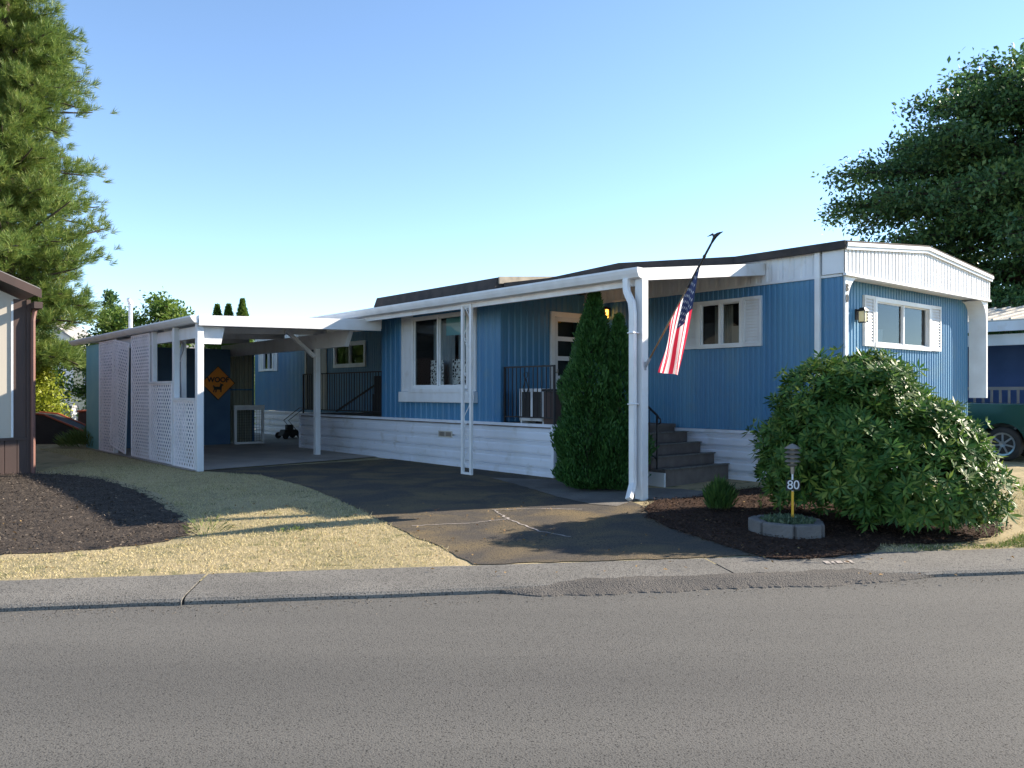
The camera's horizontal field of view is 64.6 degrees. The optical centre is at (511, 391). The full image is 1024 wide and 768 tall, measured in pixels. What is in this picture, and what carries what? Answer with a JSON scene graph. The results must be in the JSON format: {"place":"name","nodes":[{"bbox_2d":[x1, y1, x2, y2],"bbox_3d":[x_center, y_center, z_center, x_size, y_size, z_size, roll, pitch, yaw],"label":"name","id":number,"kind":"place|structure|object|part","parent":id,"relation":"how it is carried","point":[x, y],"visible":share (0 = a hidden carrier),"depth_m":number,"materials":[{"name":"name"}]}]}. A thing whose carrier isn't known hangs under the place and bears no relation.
{"place":"outdoors","nodes":[
{"label":"outdoors","id":0,"kind":"place"},
{"bbox_2d":[48,324,91,404],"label":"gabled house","id":1,"kind":"structure","parent":0,"point":[70,333],"depth_m":58.23,"materials":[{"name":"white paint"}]},
{"bbox_2d":[73,321,271,412],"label":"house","id":2,"kind":"structure","parent":0,"point":[80,404],"depth_m":45.80,"materials":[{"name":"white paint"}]},
{"bbox_2d":[208,459,756,563],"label":"driveway","id":3,"kind":"structure","parent":0,"point":[404,490],"depth_m":10.51,"materials":[{"name":"grey asphalt"}]},
{"bbox_2d":[412,508,570,536],"bbox_3d":[-0.153,1.598,10.156,1.946,0.036,1.947,0,0,9],"label":"driveway crack","id":4,"kind":"object","parent":3,"relation":"on","point":[508,519],"visible":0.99,"depth_m":9.92,"materials":[{"name":"black asphalt"}]},
{"bbox_2d":[0,574,1023,767],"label":"road","id":5,"kind":"structure","parent":0,"point":[926,673],"depth_m":4.77,"materials":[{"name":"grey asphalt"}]},
{"bbox_2d":[501,568,933,596],"bbox_3d":[1.894,1.679,7.148,4.020,0.072,0.443,0,0,-9],"label":"asphalt lip","id":6,"kind":"object","parent":5,"relation":"on","point":[679,584],"visible":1,"depth_m":7.11,"materials":[{"name":"grey asphalt"}]},
{"bbox_2d":[0,444,1023,582],"bbox_3d":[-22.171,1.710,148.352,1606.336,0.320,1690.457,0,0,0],"label":"ground","id":7,"kind":"structure","parent":0,"point":[45,459],"depth_m":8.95,"materials":[{"name":"beige plant"}]},
{"bbox_2d":[0,271,42,474],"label":"neighbour house","id":8,"kind":"structure","parent":7,"relation":"on","point":[17,386],"depth_m":15.25,"materials":[{"name":"beige wood"}]},
{"bbox_2d":[36,363,77,417],"bbox_3d":[-16.009,0.052,26.964,2.867,3.207,2.871,0,0,-39],"label":"lime shrub","id":9,"kind":"object","parent":7,"relation":"on","point":[46,402],"visible":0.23,"depth_m":26.95,"materials":[{"name":"green plant"}]},
{"bbox_2d":[36,324,79,419],"bbox_3d":[-17.937,-1.042,30.111,3.746,5.400,3.678,0,0,0],"label":"bushy tree","id":10,"kind":"object","parent":7,"relation":"on","point":[63,377],"visible":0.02,"depth_m":30.37,"materials":[{"name":"green plant"}]},
{"bbox_2d":[36,411,85,443],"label":"loading ramp","id":11,"kind":"structure","parent":7,"relation":"on","point":[49,425],"depth_m":24.17,"materials":[{"name":"grey metal"}]},
{"bbox_2d":[0,0,122,371],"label":"pine tree","id":12,"kind":"object","parent":7,"relation":"on","point":[35,69],"visible":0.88,"depth_m":25.65,"materials":[{"name":"green plant"}]},
{"bbox_2d":[60,405,78,419],"bbox_3d":[-16.600,1.025,30.300,0.560,1.050,0.480,0,0,0],"label":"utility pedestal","id":13,"kind":"object","parent":7,"relation":"on","point":[74,412],"visible":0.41,"depth_m":30.15,"materials":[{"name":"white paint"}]},
{"bbox_2d":[53,425,93,447],"bbox_3d":[-11.875,1.188,22.908,1.928,0.724,1.979,0,0,0],"label":"grass clump","id":14,"kind":"object","parent":7,"relation":"on","point":[74,437],"visible":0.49,"depth_m":22.36,"materials":[{"name":"green plant"}]},
{"bbox_2d":[77,410,85,423],"bbox_3d":[-13.316,1.045,26.579,1.490,0.910,0.840,0,0,-6],"label":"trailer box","id":15,"kind":"object","parent":7,"relation":"on","point":[82,416],"visible":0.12,"depth_m":26.12,"materials":[{"name":"metal"}]},
{"bbox_2d":[53,301,144,408],"bbox_3d":[-16.426,-1.080,33.939,4.722,5.472,4.520,0,0,0],"label":"bright shrub","id":16,"kind":"object","parent":7,"relation":"on","point":[113,325],"visible":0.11,"depth_m":33.42,"materials":[{"name":"green plant"}]},
{"bbox_2d":[0,470,199,555],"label":"soil bed","id":17,"kind":"object","parent":7,"relation":"on","point":[105,532],"visible":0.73,"depth_m":10.24,"materials":[{"name":"brown soil"}]},
{"bbox_2d":[81,288,124,409],"bbox_3d":[-17.371,-1.403,35.022,2.680,6.191,2.721,0,0,8],"label":"spruce tree","id":18,"kind":"object","parent":7,"relation":"on","point":[109,296],"visible":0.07,"depth_m":34.87,"materials":[{"name":"green plant"}]},
{"bbox_2d":[113,285,194,347],"bbox_3d":[-14.001,-1.343,33.111,5.099,5.998,4.870,0,0,0],"label":"bright shrub","id":19,"kind":"object","parent":7,"relation":"on","point":[160,309],"visible":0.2,"depth_m":32.44,"materials":[{"name":"green plant"}]},
{"bbox_2d":[182,513,232,534],"bbox_3d":[-3.441,1.487,9.149,0.571,0.245,0.556,0,0,0],"label":"weed spray","id":20,"kind":"object","parent":7,"relation":"on","point":[205,524],"visible":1,"depth_m":9.17,"materials":[{"name":"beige plant"}]},
{"bbox_2d":[204,303,225,348],"bbox_3d":[-13.116,-1.202,36.008,3.338,5.527,3.332,0,0,0],"label":"conifer","id":21,"kind":"object","parent":7,"relation":"on","point":[217,311],"visible":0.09,"depth_m":35.87,"materials":[{"name":"green plant"}]},
{"bbox_2d":[0,448,447,579],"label":"grass tufts","id":22,"kind":"object","parent":7,"relation":"on","point":[232,517],"visible":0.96,"depth_m":10.14,"materials":[{"name":"beige plant"}]},
{"bbox_2d":[214,303,255,423],"bbox_3d":[-12.602,-1.217,35.980,3.328,5.548,3.299,0,0,0],"label":"conifer","id":23,"kind":"object","parent":7,"relation":"on","point":[228,309],"visible":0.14,"depth_m":35.89,"materials":[{"name":"green plant"}]},
{"bbox_2d":[94,433,376,470],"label":"carport floor","id":24,"kind":"structure","parent":7,"relation":"on","point":[272,449],"depth_m":19.83,"materials":[{"name":"grey concrete"}]},
{"bbox_2d":[86,298,253,448],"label":"storage shed","id":25,"kind":"structure","parent":24,"relation":"on","point":[219,413],"depth_m":23.40,"materials":[{"name":"teal paint"}]},
{"bbox_2d":[204,366,234,399],"bbox_3d":[-8.556,-0.260,23.583,1.000,1.000,0.021,0,0,-40],"label":"warning sign","id":26,"kind":"object","parent":25,"relation":"attached to","point":[219,383],"visible":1,"depth_m":23.58,"materials":[{"name":"orange metal"}]},
{"bbox_2d":[69,315,380,471],"bbox_3d":[-7.901,-0.025,20.946,4.285,3.210,10.420,0,0,-40],"label":"carport","id":27,"kind":"object","parent":24,"relation":"on","point":[238,333],"visible":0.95,"depth_m":18.25,"materials":[{"name":"white paint"}]},
{"bbox_2d":[234,405,264,443],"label":"pet gate","id":28,"kind":"structure","parent":24,"relation":"on","point":[250,407],"depth_m":23.93,"materials":[{"name":"white metal"}]},
{"bbox_2d":[275,407,301,438],"bbox_3d":[-7.264,1.022,26.587,0.826,1.011,0.620,0,0,-40],"label":"push mower","id":29,"kind":"object","parent":24,"relation":"on","point":[288,431],"visible":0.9,"depth_m":26.46,"materials":[{"name":"black metal"}]},
{"bbox_2d":[228,298,272,425],"bbox_3d":[-11.969,-1.332,35.981,3.433,5.765,3.306,0,0,0],"label":"conifer","id":30,"kind":"object","parent":7,"relation":"on","point":[242,309],"visible":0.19,"depth_m":35.89,"materials":[{"name":"green plant"}]},
{"bbox_2d":[278,525,303,531],"bbox_3d":[-2.537,1.572,9.342,0.286,0.073,0.332,0,0,0],"label":"weed clump","id":31,"kind":"object","parent":7,"relation":"on","point":[296,528],"visible":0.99,"depth_m":9.34,"materials":[{"name":"green plant"}]},
{"bbox_2d":[3,501,1018,574],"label":"leaf litter","id":32,"kind":"object","parent":7,"relation":"on","point":[484,538],"visible":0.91,"depth_m":8.75,"materials":[{"name":"brown plant"}]},
{"bbox_2d":[0,548,1023,611],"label":"kerb strip","id":33,"kind":"object","parent":7,"relation":"on","point":[114,592],"visible":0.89,"depth_m":7.16,"materials":[{"name":"concrete"}]},
{"bbox_2d":[824,560,853,563],"bbox_3d":[3.158,1.641,7.828,0.320,0.001,0.130,0,0,-9],"label":"kerb paint","id":34,"kind":"object","parent":33,"relation":"on","point":[827,562],"visible":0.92,"depth_m":7.80,"materials":[{"name":"white paint"}]},
{"bbox_2d":[549,291,628,489],"bbox_3d":[1.293,-0.058,13.083,1.429,3.318,1.453,0,0,0],"label":"cypress","id":35,"kind":"object","parent":7,"relation":"on","point":[570,435],"visible":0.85,"depth_m":12.78,"materials":[{"name":"green plant"}]},
{"bbox_2d":[494,478,705,505],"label":"walkway","id":36,"kind":"structure","parent":7,"relation":"on","point":[613,497],"depth_m":12.54,"materials":[{"name":"concrete"}]},
{"bbox_2d":[254,240,993,500],"bbox_3d":[-1.271,-0.482,22.421,9.412,4.305,23.325,0,0,-40],"label":"manufactured home","id":37,"kind":"object","parent":7,"relation":"on","point":[456,367],"visible":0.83,"depth_m":15.50,"materials":[{"name":"blue metal"}]},
{"bbox_2d":[262,353,272,370],"bbox_3d":[-8.650,-1.140,29.819,0.750,0.740,0.900,0,0,-40],"label":"window","id":38,"kind":"structure","parent":37,"relation":"in","point":[267,359],"depth_m":29.89,"materials":[{"name":"white glass"}]},
{"bbox_2d":[305,349,326,408],"bbox_3d":[-6.477,-0.490,26.713,0.035,2.120,1.550,0,0,-40],"label":"door","id":39,"kind":"structure","parent":37,"relation":"in","point":[308,359],"depth_m":26.36,"materials":[{"name":"beige"}]},
{"bbox_2d":[333,340,365,367],"bbox_3d":[-4.753,-1.155,25.192,0.750,0.790,2.000,0,0,-40],"label":"window","id":40,"kind":"structure","parent":37,"relation":"in","point":[354,355],"depth_m":25.69,"materials":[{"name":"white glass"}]},
{"bbox_2d":[336,376,380,415],"bbox_3d":[-3.475,0.084,20.602,2.246,1.002,0.815,0,0,41],"label":"stair railing","id":41,"kind":"object","parent":37,"relation":"on","point":[373,407],"visible":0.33,"depth_m":20.16,"materials":[{"name":"black metal"}]},
{"bbox_2d":[411,311,467,388],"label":"window","id":42,"kind":"structure","parent":37,"relation":"in","point":[435,339],"depth_m":17.96,"materials":[{"name":"white glass"}]},
{"bbox_2d":[519,388,544,423],"bbox_3d":[0.515,0.265,15.404,0.400,0.660,0.680,0,0,-40],"label":"storage cabinet","id":43,"kind":"object","parent":37,"relation":"on","point":[528,420],"visible":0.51,"depth_m":15.27,"materials":[{"name":"white paint"}]},
{"bbox_3d":[0.278,0.240,15.414,0.020,0.484,0.234,0,0,-40],"label":"door","id":44,"kind":"part","parent":43,"relation":"part of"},
{"bbox_3d":[0.484,0.240,15.169,0.020,0.484,0.234,0,0,-40],"label":"door","id":45,"kind":"part","parent":43,"relation":"part of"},
{"bbox_2d":[542,389,563,423],"bbox_3d":[0.847,0.270,14.978,0.500,0.650,0.320,0,0,-40],"label":"storage box","id":46,"kind":"object","parent":37,"relation":"on","point":[558,412],"visible":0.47,"depth_m":14.81,"materials":[{"name":"plastic"}]},
{"bbox_2d":[550,311,581,388],"bbox_3d":[1.089,-0.533,16.970,0.995,2.235,0.384,0,0,-40],"label":"door","id":47,"kind":"structure","parent":37,"relation":"in","point":[561,323],"depth_m":16.85,"materials":[{"name":"white paint"}]},
{"bbox_2d":[644,231,722,374],"bbox_3d":[2.320,-1.172,11.216,0.168,1.877,1.509,0,0,-35],"label":"flag","id":48,"kind":"object","parent":37,"relation":"attached to","point":[679,321],"visible":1,"depth_m":11.27,"materials":[{"name":"multicoloured fabric"}]},
{"bbox_2d":[697,298,741,348],"bbox_3d":[4.004,-1.222,14.792,0.750,0.865,0.950,0,0,-40],"label":"window","id":49,"kind":"structure","parent":37,"relation":"in","point":[719,322],"depth_m":14.90,"materials":[{"name":"white glass"}]},
{"bbox_2d":[874,297,931,350],"bbox_3d":[6.962,-1.218,15.022,2.250,0.875,0.650,0,0,-40],"label":"window","id":50,"kind":"structure","parent":37,"relation":"in","point":[899,324],"depth_m":15.52,"materials":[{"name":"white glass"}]},
{"bbox_2d":[588,312,659,489],"bbox_3d":[1.676,0.155,12.918,1.101,2.890,1.092,0,0,41],"label":"cypress","id":51,"kind":"object","parent":7,"relation":"on","point":[617,360],"visible":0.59,"depth_m":12.69,"materials":[{"name":"green plant"}]},
{"bbox_2d":[621,388,729,486],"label":"porch steps","id":52,"kind":"structure","parent":7,"relation":"on","point":[677,458],"depth_m":14.00,"materials":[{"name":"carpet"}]},
{"bbox_2d":[640,485,1011,559],"bbox_3d":[4.048,1.592,10.804,5.125,0.084,4.311,0,0,-24],"label":"mulch bed","id":53,"kind":"object","parent":7,"relation":"on","point":[896,537],"visible":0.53,"depth_m":9.40,"materials":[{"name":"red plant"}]},
{"bbox_2d":[701,474,738,508],"bbox_3d":[2.783,1.322,10.858,0.472,0.496,0.468,0,0,-15],"label":"shrub","id":54,"kind":"object","parent":53,"relation":"on","point":[720,492],"visible":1,"depth_m":10.74,"materials":[{"name":"green plant"}]},
{"bbox_2d":[748,518,766,533],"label":"edging block","id":55,"kind":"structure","parent":53,"relation":"on","point":[755,525],"depth_m":9.27,"materials":[{"name":"grey concrete"}]},
{"bbox_2d":[763,522,793,538],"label":"edging block","id":56,"kind":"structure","parent":53,"relation":"on","point":[772,529],"depth_m":9.02,"materials":[{"name":"grey concrete"}]},
{"bbox_2d":[794,524,820,538],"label":"edging block","id":57,"kind":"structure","parent":53,"relation":"on","point":[806,531],"depth_m":8.94,"materials":[{"name":"grey concrete"}]},
{"bbox_2d":[814,520,824,536],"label":"edging block","id":58,"kind":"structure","parent":53,"relation":"on","point":[821,523],"depth_m":9.03,"materials":[{"name":"grey concrete"}]},
{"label":"planter soil","id":59,"kind":"structure","parent":53,"relation":"on","visible":0},
{"bbox_2d":[760,512,816,524],"bbox_3d":[3.163,1.452,9.323,0.652,0.147,0.647,0,0,0],"label":"ground cover","id":60,"kind":"object","parent":59,"relation":"on","point":[784,518],"visible":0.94,"depth_m":9.21,"materials":[{"name":"green plant"}]},
{"bbox_2d":[784,444,800,516],"bbox_3d":[3.210,1.113,9.270,0.184,1.045,0.184,0,0,0],"label":"garden lamp","id":61,"kind":"object","parent":59,"relation":"on","point":[792,485],"visible":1,"depth_m":9.25,"materials":[{"name":"grey metal"}]},
{"bbox_2d":[742,343,1023,535],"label":"rhododendron","id":62,"kind":"object","parent":7,"relation":"on","point":[885,437],"visible":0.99,"depth_m":9.18,"materials":[{"name":"green plant"}]},
{"bbox_2d":[811,38,1023,335],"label":"cedar tree","id":63,"kind":"object","parent":7,"relation":"on","point":[971,203],"visible":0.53,"depth_m":31.66,"materials":[{"name":"green plant"}]},
{"bbox_2d":[880,486,1023,551],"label":"dry verge","id":64,"kind":"structure","parent":7,"relation":"on","point":[1015,510],"depth_m":8.80,"materials":[{"name":"beige plant"}]},
{"bbox_2d":[904,532,1023,549],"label":"green verge tufts","id":65,"kind":"object","parent":7,"relation":"on","point":[1010,544],"visible":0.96,"depth_m":8.64,"materials":[{"name":"green plant"}]},
{"bbox_2d":[968,305,1023,429],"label":"neighboring house","id":66,"kind":"structure","parent":7,"relation":"on","point":[1005,368],"depth_m":21.58,"materials":[{"name":"blue"}]},
{"bbox_2d":[968,402,1023,460],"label":"pickup truck","id":67,"kind":"object","parent":7,"relation":"on","point":[1005,419],"visible":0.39,"depth_m":18.09,"materials":[{"name":"green paint"}]},
{"bbox_2d":[17,0,1023,333],"label":"sky","id":68,"kind":"structure","parent":0,"point":[288,158],"materials":[{"name":"blue"}]}
]}

